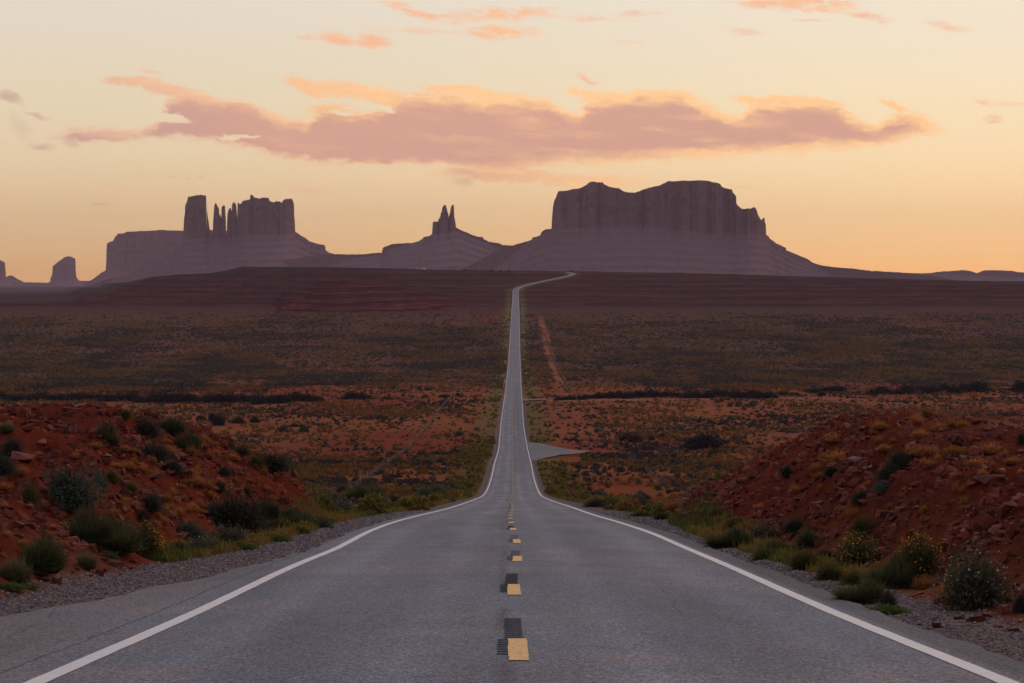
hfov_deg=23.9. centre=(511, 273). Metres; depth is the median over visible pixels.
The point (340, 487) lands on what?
olive shrub
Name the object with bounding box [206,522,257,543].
flowering bush
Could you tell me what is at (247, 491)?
dark shrub
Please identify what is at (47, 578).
rock
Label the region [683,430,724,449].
tamarisk
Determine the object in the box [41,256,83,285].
sandstone butte
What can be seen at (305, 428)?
green bush
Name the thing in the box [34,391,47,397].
tamarisk
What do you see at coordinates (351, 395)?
tamarisk
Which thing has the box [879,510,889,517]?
rock
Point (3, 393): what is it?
tamarisk
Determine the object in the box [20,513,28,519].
dry grass tuft
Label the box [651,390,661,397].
tamarisk
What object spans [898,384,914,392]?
tamarisk
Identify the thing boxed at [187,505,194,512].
dry grass tuft
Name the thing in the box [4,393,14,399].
tamarisk
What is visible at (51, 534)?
dry grass tuft
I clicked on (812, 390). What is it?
tamarisk
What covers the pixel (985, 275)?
hills
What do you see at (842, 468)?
rock fragment
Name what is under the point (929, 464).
dry grass tuft
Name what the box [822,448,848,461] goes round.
dry grass tuft
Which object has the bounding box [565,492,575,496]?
straw bush
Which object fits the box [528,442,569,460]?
side road
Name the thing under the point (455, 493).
straw bush
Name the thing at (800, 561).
olive shrub
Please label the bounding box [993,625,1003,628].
rock
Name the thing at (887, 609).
green weed patch
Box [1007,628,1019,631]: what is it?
rock
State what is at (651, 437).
brush bush
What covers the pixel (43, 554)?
green shrub
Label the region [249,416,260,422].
tamarisk
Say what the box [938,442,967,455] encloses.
dry grass tuft
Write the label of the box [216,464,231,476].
dark shrub
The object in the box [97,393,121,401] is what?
tamarisk
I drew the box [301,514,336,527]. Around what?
flowering bush
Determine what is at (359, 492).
green shrub
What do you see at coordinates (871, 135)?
sky
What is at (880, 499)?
rock fragment
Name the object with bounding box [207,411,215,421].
tamarisk
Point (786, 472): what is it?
dark shrub
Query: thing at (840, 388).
tamarisk
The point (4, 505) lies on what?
dry grass tuft
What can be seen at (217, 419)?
tamarisk
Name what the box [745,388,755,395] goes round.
tamarisk
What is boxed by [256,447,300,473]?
dark shrub
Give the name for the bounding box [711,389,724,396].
tamarisk
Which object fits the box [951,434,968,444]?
rock
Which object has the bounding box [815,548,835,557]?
dark shrub
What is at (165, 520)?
dry grass tuft
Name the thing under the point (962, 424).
dry grass tuft
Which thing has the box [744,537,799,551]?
green shrub
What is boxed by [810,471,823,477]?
dry grass tuft
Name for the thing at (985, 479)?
rock
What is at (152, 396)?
tamarisk
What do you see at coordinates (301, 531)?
green weed patch
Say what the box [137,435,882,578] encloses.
roadside grass
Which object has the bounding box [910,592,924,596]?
rock
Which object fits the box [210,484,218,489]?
dry grass tuft
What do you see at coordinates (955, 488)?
dry grass tuft
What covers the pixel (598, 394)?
tamarisk
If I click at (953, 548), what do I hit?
rock
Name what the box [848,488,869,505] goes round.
dark shrub
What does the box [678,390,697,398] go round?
tamarisk
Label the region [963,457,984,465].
dry grass tuft
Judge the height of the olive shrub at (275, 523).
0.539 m
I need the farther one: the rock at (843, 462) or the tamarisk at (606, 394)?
the tamarisk at (606, 394)
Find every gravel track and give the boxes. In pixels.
[523,398,546,400]
[563,449,586,454]
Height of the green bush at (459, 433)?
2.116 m
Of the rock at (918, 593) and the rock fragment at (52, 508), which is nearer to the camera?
the rock at (918, 593)
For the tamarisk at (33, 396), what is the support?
on the ground at (244, 292)
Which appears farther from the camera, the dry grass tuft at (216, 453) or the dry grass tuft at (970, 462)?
the dry grass tuft at (216, 453)
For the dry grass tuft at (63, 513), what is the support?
on the ground at (244, 292)
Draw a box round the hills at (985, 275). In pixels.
[917,270,1023,280]
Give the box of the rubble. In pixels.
[0,401,1023,602]
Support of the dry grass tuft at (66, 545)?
on the ground at (244, 292)
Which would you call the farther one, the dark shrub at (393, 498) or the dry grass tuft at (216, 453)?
the dark shrub at (393, 498)
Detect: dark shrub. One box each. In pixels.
[0,433,29,455]
[0,450,22,476]
[134,416,169,437]
[136,508,154,524]
[138,488,170,512]
[140,435,176,461]
[161,456,186,473]
[206,478,276,533]
[214,480,229,492]
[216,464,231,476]
[242,485,250,494]
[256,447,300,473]
[257,520,274,530]
[387,493,404,501]
[576,496,605,507]
[623,493,649,506]
[640,492,651,499]
[777,514,803,533]
[778,463,792,477]
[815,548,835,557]
[821,463,836,476]
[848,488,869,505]
[866,460,904,482]
[875,586,899,607]
[883,448,913,468]
[1009,583,1023,613]
[1014,430,1023,443]
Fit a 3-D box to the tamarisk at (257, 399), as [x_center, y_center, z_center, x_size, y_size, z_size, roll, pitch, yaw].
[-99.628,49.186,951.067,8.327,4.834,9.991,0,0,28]
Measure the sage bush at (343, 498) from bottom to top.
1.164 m
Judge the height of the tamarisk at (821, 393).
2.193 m
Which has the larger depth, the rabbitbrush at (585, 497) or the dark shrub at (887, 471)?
the rabbitbrush at (585, 497)
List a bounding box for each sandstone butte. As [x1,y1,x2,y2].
[0,260,17,285]
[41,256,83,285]
[84,194,331,286]
[282,205,511,269]
[460,180,951,279]
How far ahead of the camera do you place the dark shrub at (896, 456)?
46.39 m
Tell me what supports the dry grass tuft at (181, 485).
on the ground at (244, 292)
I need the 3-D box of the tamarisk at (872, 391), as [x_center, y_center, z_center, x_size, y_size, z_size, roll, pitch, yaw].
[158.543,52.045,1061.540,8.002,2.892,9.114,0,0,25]
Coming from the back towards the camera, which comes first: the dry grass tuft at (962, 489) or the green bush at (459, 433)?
the green bush at (459, 433)
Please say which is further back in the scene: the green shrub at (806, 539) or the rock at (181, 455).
the rock at (181, 455)
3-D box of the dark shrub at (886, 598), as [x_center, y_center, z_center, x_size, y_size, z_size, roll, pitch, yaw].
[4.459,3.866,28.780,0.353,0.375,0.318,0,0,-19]
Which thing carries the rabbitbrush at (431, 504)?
on the ground at (244, 292)
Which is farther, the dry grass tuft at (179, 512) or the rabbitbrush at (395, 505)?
the rabbitbrush at (395, 505)
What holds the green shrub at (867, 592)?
on the ground at (244, 292)
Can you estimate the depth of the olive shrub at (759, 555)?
44.37 m
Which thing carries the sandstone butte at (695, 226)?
on the ground at (244, 292)
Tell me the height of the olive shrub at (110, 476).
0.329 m
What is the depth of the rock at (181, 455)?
64.17 m
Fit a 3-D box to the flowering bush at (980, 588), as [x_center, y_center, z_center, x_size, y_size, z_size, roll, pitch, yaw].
[5.524,3.579,28.689,1.090,0.884,1.046,0,0,36]
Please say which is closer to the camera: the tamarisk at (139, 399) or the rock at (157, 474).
the rock at (157, 474)
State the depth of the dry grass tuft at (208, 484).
60.92 m
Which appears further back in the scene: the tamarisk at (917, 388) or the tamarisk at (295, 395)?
the tamarisk at (917, 388)
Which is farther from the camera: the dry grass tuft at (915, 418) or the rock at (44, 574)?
the dry grass tuft at (915, 418)
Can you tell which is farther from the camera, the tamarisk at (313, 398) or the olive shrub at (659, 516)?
the tamarisk at (313, 398)
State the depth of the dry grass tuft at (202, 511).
56.27 m
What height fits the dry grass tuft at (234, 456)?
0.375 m
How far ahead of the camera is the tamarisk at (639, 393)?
1019.75 m
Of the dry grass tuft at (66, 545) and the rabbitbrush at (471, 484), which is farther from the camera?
the rabbitbrush at (471, 484)
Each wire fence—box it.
[314,336,483,493]
[545,334,693,493]
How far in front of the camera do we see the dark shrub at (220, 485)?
62.05 m
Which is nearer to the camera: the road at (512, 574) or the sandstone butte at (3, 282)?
the road at (512, 574)
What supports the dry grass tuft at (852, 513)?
on the ground at (244, 292)
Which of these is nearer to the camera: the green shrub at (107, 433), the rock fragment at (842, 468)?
the rock fragment at (842, 468)
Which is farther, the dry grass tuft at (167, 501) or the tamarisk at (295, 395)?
the tamarisk at (295, 395)
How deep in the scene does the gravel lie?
37.82 m
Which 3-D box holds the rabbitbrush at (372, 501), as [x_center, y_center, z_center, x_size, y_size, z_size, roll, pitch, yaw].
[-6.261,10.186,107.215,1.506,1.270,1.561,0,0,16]
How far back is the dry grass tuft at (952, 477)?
39.52 m
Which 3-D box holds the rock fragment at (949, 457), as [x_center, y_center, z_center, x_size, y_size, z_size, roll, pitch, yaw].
[8.127,3.426,44.867,0.151,0.075,0.172,-1,23,-12]
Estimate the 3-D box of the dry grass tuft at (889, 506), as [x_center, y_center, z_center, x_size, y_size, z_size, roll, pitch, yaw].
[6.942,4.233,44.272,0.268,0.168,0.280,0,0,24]
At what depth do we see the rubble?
50.52 m
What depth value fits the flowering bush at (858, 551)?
39.90 m
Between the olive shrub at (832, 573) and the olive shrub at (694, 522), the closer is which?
the olive shrub at (832, 573)
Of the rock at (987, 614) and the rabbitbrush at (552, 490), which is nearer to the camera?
the rock at (987, 614)
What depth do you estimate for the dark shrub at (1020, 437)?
46.43 m
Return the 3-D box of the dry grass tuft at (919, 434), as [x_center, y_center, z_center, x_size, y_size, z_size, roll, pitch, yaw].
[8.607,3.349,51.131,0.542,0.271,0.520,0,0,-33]
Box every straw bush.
[448,488,461,498]
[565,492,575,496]
[614,498,626,507]
[615,497,642,510]
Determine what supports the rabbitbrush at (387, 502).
on the ground at (244, 292)
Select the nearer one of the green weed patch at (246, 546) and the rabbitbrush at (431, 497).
the green weed patch at (246, 546)
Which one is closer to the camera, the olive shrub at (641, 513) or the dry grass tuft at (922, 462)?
the dry grass tuft at (922, 462)
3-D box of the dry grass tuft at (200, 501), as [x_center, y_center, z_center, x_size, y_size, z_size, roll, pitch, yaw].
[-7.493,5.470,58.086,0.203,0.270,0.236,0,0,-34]
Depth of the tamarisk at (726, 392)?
1013.04 m
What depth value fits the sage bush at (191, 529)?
50.45 m
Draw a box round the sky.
[0,0,1023,282]
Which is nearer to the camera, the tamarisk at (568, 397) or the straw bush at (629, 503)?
the straw bush at (629, 503)
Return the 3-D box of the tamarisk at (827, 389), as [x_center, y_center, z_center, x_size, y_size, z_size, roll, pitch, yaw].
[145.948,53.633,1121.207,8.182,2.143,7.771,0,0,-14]
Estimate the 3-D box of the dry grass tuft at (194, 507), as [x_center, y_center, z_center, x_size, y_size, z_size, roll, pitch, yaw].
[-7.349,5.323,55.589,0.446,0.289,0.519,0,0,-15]
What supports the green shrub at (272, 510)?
on the ground at (244, 292)
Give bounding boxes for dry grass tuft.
[0,478,10,488]
[0,502,11,507]
[14,535,30,546]
[15,462,32,474]
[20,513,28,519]
[41,530,57,535]
[57,507,66,516]
[57,536,71,547]
[69,450,79,457]
[89,441,104,447]
[105,507,122,514]
[111,461,126,466]
[120,442,131,450]
[123,459,137,469]
[138,461,150,472]
[149,455,157,462]
[160,438,176,443]
[161,492,174,500]
[161,512,169,523]
[162,500,177,507]
[164,495,173,503]
[167,444,180,455]
[168,484,177,495]
[174,505,185,515]
[177,481,186,488]
[183,444,198,454]
[185,500,198,510]
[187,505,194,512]
[188,472,202,484]
[197,496,203,506]
[198,507,207,513]
[202,431,211,443]
[206,477,212,487]
[207,476,216,485]
[207,489,215,496]
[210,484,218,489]
[214,446,221,456]
[228,449,240,460]
[230,476,239,481]
[232,464,242,470]
[244,477,256,481]
[261,464,267,474]
[265,492,276,499]
[291,476,301,483]
[662,495,684,510]
[738,475,747,482]
[743,464,748,472]
[752,499,763,509]
[789,483,799,492]
[809,459,826,471]
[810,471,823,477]
[817,449,829,459]
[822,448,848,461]
[823,432,844,441]
[845,503,860,516]
[868,419,893,429]
[873,435,885,443]
[876,442,891,450]
[885,501,892,508]
[904,445,911,452]
[907,425,929,437]
[908,409,924,424]
[908,440,940,456]
[909,570,942,588]
[918,455,926,465]
[920,502,928,513]
[923,457,937,467]
[929,419,948,430]
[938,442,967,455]
[944,418,955,425]
[948,467,958,479]
[951,480,959,491]
[954,418,969,426]
[955,495,968,505]
[959,484,965,491]
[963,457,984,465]
[971,439,1002,453]
[976,465,987,475]
[1001,455,1022,463]
[1003,446,1008,457]
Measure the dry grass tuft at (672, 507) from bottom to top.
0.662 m
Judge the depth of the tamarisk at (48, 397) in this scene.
981.96 m
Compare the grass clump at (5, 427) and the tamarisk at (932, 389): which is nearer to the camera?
the grass clump at (5, 427)
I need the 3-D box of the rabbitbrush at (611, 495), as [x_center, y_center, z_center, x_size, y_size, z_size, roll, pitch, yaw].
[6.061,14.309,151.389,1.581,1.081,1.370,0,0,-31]
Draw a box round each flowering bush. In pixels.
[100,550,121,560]
[126,514,165,557]
[170,537,187,550]
[182,534,224,550]
[205,500,225,518]
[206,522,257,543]
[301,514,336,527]
[721,514,746,529]
[746,519,779,539]
[832,526,886,566]
[897,529,944,579]
[929,538,1019,611]
[942,548,980,606]
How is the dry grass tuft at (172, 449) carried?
on the ground at (244, 292)
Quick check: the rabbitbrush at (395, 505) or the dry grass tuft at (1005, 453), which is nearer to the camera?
the dry grass tuft at (1005, 453)
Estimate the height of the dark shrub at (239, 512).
1.341 m
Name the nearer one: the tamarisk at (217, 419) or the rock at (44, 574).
the rock at (44, 574)
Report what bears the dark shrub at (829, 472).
on the ground at (244, 292)
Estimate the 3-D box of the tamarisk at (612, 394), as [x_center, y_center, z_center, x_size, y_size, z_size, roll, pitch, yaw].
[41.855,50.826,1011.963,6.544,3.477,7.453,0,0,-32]
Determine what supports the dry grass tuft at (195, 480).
on the ground at (244, 292)
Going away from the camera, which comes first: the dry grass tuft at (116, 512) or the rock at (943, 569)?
the rock at (943, 569)
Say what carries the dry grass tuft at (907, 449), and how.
on the ground at (244, 292)
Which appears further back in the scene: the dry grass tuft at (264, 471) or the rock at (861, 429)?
the dry grass tuft at (264, 471)
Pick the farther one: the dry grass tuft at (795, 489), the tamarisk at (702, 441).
the tamarisk at (702, 441)
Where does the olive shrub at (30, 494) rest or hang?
on the ground at (244, 292)
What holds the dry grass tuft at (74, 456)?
on the ground at (244, 292)
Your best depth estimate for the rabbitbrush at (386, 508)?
109.28 m
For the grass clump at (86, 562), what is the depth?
37.26 m
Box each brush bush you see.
[614,430,645,441]
[647,434,654,440]
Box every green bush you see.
[278,425,287,431]
[299,423,309,431]
[456,430,463,435]
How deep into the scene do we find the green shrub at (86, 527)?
40.96 m
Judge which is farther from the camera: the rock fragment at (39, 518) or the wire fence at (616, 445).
the wire fence at (616, 445)
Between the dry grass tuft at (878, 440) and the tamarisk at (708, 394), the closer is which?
the dry grass tuft at (878, 440)
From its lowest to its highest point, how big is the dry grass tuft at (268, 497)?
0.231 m
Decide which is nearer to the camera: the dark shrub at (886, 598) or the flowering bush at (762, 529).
the dark shrub at (886, 598)
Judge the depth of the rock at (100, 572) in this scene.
37.17 m
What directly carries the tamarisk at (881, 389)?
on the ground at (244, 292)
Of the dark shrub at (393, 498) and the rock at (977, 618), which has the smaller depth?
the rock at (977, 618)
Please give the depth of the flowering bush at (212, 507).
58.22 m
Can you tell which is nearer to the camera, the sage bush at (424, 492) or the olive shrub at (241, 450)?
the olive shrub at (241, 450)
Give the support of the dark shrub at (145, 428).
on the ground at (244, 292)
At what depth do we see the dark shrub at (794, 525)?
52.16 m
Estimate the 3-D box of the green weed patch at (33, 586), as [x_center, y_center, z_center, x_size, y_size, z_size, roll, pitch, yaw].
[-6.594,4.223,32.695,0.465,0.106,0.491,0,0,33]
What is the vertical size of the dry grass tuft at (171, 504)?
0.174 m
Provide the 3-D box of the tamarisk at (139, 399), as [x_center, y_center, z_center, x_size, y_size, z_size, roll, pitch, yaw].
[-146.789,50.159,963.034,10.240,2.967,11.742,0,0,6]
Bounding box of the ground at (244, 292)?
[0,266,1023,662]
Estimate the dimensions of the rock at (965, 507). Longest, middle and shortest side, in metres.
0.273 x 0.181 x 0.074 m
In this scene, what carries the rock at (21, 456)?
on the ground at (244, 292)
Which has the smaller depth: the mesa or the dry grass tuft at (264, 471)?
the dry grass tuft at (264, 471)
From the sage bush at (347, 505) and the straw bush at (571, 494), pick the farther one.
the straw bush at (571, 494)
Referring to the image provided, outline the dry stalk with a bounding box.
[676,495,685,513]
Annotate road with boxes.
[0,272,1023,682]
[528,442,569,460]
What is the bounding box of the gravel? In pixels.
[0,511,1023,661]
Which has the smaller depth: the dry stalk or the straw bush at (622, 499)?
the dry stalk
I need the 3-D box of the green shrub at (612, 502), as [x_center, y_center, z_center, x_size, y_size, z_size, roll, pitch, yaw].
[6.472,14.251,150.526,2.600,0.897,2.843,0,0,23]
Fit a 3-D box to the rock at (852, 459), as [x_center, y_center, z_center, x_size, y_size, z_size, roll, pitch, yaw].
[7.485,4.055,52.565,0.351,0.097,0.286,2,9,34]
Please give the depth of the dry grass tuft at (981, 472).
38.30 m
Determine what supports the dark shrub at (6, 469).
on the ground at (244, 292)
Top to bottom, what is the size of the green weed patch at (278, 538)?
0.265 m
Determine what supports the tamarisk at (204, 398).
on the ground at (244, 292)
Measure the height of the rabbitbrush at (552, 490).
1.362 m
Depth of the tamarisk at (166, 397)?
960.08 m
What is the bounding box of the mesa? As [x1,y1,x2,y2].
[83,230,226,285]
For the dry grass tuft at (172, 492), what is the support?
on the ground at (244, 292)
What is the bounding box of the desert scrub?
[0,307,1023,503]
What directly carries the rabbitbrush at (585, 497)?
on the ground at (244, 292)
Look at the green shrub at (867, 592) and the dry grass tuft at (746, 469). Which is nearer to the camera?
the green shrub at (867, 592)
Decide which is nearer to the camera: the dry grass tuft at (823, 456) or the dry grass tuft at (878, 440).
the dry grass tuft at (878, 440)
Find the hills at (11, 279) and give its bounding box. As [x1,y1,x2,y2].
[6,275,87,285]
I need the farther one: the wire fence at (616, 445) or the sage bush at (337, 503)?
the wire fence at (616, 445)
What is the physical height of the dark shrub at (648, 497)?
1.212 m
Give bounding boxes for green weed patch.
[0,580,25,592]
[17,581,44,589]
[223,540,265,549]
[253,531,295,541]
[285,525,312,533]
[863,602,910,614]
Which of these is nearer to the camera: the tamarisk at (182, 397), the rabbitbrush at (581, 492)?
the rabbitbrush at (581, 492)
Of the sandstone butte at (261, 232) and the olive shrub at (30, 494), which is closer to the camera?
the olive shrub at (30, 494)
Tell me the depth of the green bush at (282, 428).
734.26 m
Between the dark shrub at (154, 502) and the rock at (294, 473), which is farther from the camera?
the rock at (294, 473)
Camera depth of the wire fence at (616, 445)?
557.01 m
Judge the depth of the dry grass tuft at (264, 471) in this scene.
79.66 m
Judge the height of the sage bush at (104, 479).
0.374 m
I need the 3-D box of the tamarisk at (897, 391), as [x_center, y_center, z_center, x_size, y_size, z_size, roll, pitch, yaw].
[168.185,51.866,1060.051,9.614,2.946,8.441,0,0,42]
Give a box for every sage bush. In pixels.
[32,455,112,512]
[89,473,111,488]
[176,517,210,540]
[331,498,345,507]
[334,495,346,504]
[336,500,354,510]
[414,483,433,496]
[422,483,447,494]
[597,491,605,496]
[871,478,890,492]
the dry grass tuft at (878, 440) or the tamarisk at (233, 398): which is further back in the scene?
the tamarisk at (233, 398)
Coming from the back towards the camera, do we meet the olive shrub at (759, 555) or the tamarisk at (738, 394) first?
the tamarisk at (738, 394)
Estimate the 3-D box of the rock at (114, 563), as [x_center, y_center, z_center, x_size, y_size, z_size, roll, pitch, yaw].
[-6.484,4.740,39.326,0.311,0.132,0.284,10,5,14]
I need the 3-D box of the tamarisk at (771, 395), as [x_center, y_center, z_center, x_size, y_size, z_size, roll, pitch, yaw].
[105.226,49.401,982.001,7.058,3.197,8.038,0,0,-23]
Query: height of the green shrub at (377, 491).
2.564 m
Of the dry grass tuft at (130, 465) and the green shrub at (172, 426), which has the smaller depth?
the dry grass tuft at (130, 465)
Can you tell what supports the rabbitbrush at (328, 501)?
on the ground at (244, 292)
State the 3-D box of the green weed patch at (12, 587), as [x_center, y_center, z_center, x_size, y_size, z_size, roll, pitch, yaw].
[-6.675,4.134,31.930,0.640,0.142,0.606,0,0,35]
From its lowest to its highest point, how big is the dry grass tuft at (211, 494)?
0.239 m
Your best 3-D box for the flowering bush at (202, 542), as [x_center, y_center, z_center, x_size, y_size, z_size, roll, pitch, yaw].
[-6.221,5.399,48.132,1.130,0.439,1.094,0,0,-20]
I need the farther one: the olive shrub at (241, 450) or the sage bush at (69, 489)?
the olive shrub at (241, 450)
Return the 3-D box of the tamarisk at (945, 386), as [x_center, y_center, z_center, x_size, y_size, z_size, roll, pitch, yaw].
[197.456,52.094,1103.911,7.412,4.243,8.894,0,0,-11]
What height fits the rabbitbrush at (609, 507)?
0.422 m
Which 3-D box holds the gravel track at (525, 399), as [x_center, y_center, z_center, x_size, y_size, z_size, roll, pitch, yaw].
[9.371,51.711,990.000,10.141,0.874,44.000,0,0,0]
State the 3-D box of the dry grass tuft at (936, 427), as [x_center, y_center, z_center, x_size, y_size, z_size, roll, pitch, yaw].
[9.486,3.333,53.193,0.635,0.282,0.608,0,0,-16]
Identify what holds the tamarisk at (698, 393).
on the ground at (244, 292)
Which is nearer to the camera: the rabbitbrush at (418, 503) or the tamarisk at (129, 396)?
the rabbitbrush at (418, 503)
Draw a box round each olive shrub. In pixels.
[17,476,42,507]
[104,467,120,482]
[120,407,135,419]
[124,478,139,494]
[228,443,254,456]
[247,453,265,466]
[265,518,293,528]
[294,524,311,534]
[335,482,351,492]
[623,509,654,516]
[649,511,672,519]
[665,511,691,521]
[679,517,708,527]
[744,544,781,560]
[782,544,826,570]
[809,559,849,580]
[837,567,869,585]
[843,511,878,538]
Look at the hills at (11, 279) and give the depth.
16791.93 m
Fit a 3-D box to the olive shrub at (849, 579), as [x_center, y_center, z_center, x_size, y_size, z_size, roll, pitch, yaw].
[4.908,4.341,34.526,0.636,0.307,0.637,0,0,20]
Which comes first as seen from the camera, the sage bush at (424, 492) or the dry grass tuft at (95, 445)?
the dry grass tuft at (95, 445)
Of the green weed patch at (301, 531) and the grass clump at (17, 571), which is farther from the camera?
the green weed patch at (301, 531)
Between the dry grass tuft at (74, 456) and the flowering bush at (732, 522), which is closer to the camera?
the dry grass tuft at (74, 456)
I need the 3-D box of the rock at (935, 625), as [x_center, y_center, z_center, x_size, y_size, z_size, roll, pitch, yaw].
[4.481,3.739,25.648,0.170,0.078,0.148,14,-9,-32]
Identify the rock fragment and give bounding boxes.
[33,514,44,522]
[49,506,56,511]
[839,465,848,472]
[874,495,884,504]
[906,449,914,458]
[945,455,952,459]
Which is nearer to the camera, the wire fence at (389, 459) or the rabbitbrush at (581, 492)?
the rabbitbrush at (581, 492)
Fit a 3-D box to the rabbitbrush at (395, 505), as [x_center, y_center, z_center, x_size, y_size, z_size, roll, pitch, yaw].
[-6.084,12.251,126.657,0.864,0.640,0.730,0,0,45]
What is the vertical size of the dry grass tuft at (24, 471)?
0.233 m
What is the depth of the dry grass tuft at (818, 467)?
59.66 m
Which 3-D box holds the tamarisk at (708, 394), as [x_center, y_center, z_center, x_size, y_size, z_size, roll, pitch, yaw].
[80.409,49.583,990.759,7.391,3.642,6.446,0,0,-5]
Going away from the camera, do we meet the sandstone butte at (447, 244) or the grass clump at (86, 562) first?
the grass clump at (86, 562)
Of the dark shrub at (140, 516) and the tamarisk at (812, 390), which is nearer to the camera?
the dark shrub at (140, 516)
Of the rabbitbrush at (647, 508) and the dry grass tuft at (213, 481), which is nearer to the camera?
the dry grass tuft at (213, 481)
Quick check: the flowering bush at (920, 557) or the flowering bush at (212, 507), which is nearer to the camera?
the flowering bush at (920, 557)
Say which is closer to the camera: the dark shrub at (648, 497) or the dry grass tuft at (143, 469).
the dry grass tuft at (143, 469)
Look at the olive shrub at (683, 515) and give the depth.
77.66 m
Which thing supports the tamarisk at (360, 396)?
on the ground at (244, 292)
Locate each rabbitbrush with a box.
[315,488,340,512]
[356,490,387,514]
[360,492,391,513]
[383,496,392,504]
[389,496,418,510]
[390,502,402,509]
[409,493,430,509]
[418,494,431,501]
[427,502,435,506]
[428,491,443,501]
[466,482,475,487]
[546,487,558,494]
[573,484,582,489]
[573,488,589,499]
[578,493,593,499]
[599,493,615,507]
[603,504,615,509]
[641,498,669,513]
[650,501,665,514]
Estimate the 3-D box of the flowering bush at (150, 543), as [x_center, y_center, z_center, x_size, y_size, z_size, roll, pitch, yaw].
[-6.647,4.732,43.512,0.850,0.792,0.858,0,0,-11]
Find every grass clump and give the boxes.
[0,419,14,431]
[0,554,34,583]
[73,548,101,569]
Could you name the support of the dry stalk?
on the ground at (244, 292)
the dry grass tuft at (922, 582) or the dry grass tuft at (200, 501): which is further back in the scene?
the dry grass tuft at (200, 501)
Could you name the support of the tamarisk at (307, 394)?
on the ground at (244, 292)
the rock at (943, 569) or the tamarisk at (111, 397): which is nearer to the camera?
the rock at (943, 569)
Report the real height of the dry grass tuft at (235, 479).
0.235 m
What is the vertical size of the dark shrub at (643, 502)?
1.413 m
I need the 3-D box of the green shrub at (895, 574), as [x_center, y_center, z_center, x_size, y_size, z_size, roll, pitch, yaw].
[5.307,4.123,33.819,0.972,0.667,0.922,0,0,-20]
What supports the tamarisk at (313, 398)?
on the ground at (244, 292)
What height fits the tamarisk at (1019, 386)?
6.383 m
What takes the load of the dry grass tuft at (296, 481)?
on the ground at (244, 292)
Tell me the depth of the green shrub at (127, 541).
41.65 m
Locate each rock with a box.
[10,451,35,461]
[38,576,51,580]
[40,570,49,576]
[52,577,61,584]
[94,568,104,575]
[95,408,105,412]
[105,559,124,568]
[147,471,164,478]
[172,452,188,459]
[291,468,297,477]
[839,460,848,463]
[847,457,862,461]
[858,427,865,431]
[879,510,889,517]
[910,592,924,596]
[922,481,933,489]
[932,623,940,627]
[938,566,947,573]
[949,544,958,556]
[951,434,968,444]
[953,615,964,618]
[957,505,971,509]
[965,616,986,621]
[974,474,995,483]
[982,612,997,616]
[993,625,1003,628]
[998,605,1010,614]
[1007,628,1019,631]
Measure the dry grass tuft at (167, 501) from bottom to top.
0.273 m
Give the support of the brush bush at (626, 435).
on the ground at (244, 292)
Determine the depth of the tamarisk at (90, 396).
983.19 m
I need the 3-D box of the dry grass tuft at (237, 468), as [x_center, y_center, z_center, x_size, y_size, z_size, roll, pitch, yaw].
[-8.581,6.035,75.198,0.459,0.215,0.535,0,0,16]
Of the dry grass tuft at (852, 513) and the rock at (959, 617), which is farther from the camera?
the dry grass tuft at (852, 513)
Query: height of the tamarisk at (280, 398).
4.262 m
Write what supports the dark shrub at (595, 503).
on the ground at (244, 292)
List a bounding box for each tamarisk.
[0,391,8,398]
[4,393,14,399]
[7,393,30,400]
[24,393,41,400]
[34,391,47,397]
[41,393,55,399]
[52,392,72,401]
[67,391,87,399]
[79,392,95,399]
[94,392,103,399]
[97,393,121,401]
[114,393,128,400]
[123,391,139,400]
[131,395,153,402]
[145,391,164,401]
[156,391,181,402]
[174,392,188,401]
[185,393,199,401]
[194,395,211,402]
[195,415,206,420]
[206,392,228,401]
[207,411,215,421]
[210,412,226,425]
[224,392,239,402]
[231,416,247,423]
[236,393,247,401]
[244,395,254,401]
[249,392,267,403]
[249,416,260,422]
[267,393,294,403]
[288,390,302,400]
[298,392,312,401]
[304,395,325,401]
[343,390,357,398]
[355,392,368,399]
[559,395,575,399]
[574,396,587,399]
[580,394,597,398]
[593,392,604,397]
[601,392,609,397]
[608,390,617,397]
[614,389,622,396]
[618,391,635,398]
[629,390,647,397]
[642,388,655,396]
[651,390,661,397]
[660,390,669,396]
[670,391,683,397]
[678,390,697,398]
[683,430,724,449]
[691,390,702,397]
[700,390,715,397]
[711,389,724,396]
[719,389,730,395]
[730,390,750,397]
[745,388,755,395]
[748,390,768,398]
[766,391,777,397]
[774,390,788,394]
[801,388,823,391]
[818,391,826,395]
[819,387,835,390]
[832,385,847,390]
[865,389,880,394]
[875,386,890,392]
[886,388,905,393]
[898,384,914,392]
[914,386,925,390]
[920,385,940,392]
[938,383,949,390]
[946,386,961,393]
[958,383,967,390]
[962,379,990,391]
[1010,379,1023,391]
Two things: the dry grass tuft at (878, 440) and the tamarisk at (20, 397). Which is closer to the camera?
the dry grass tuft at (878, 440)
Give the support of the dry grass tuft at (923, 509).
on the ground at (244, 292)
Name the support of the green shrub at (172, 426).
on the ground at (244, 292)
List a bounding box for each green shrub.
[13,528,72,575]
[58,502,119,545]
[90,414,124,445]
[99,508,154,554]
[153,413,190,435]
[170,430,203,451]
[252,497,282,519]
[277,504,314,523]
[341,484,368,500]
[364,485,387,497]
[601,497,626,506]
[697,525,754,548]
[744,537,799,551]
[794,526,828,549]
[828,575,891,604]
[854,547,918,588]
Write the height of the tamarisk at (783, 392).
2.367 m

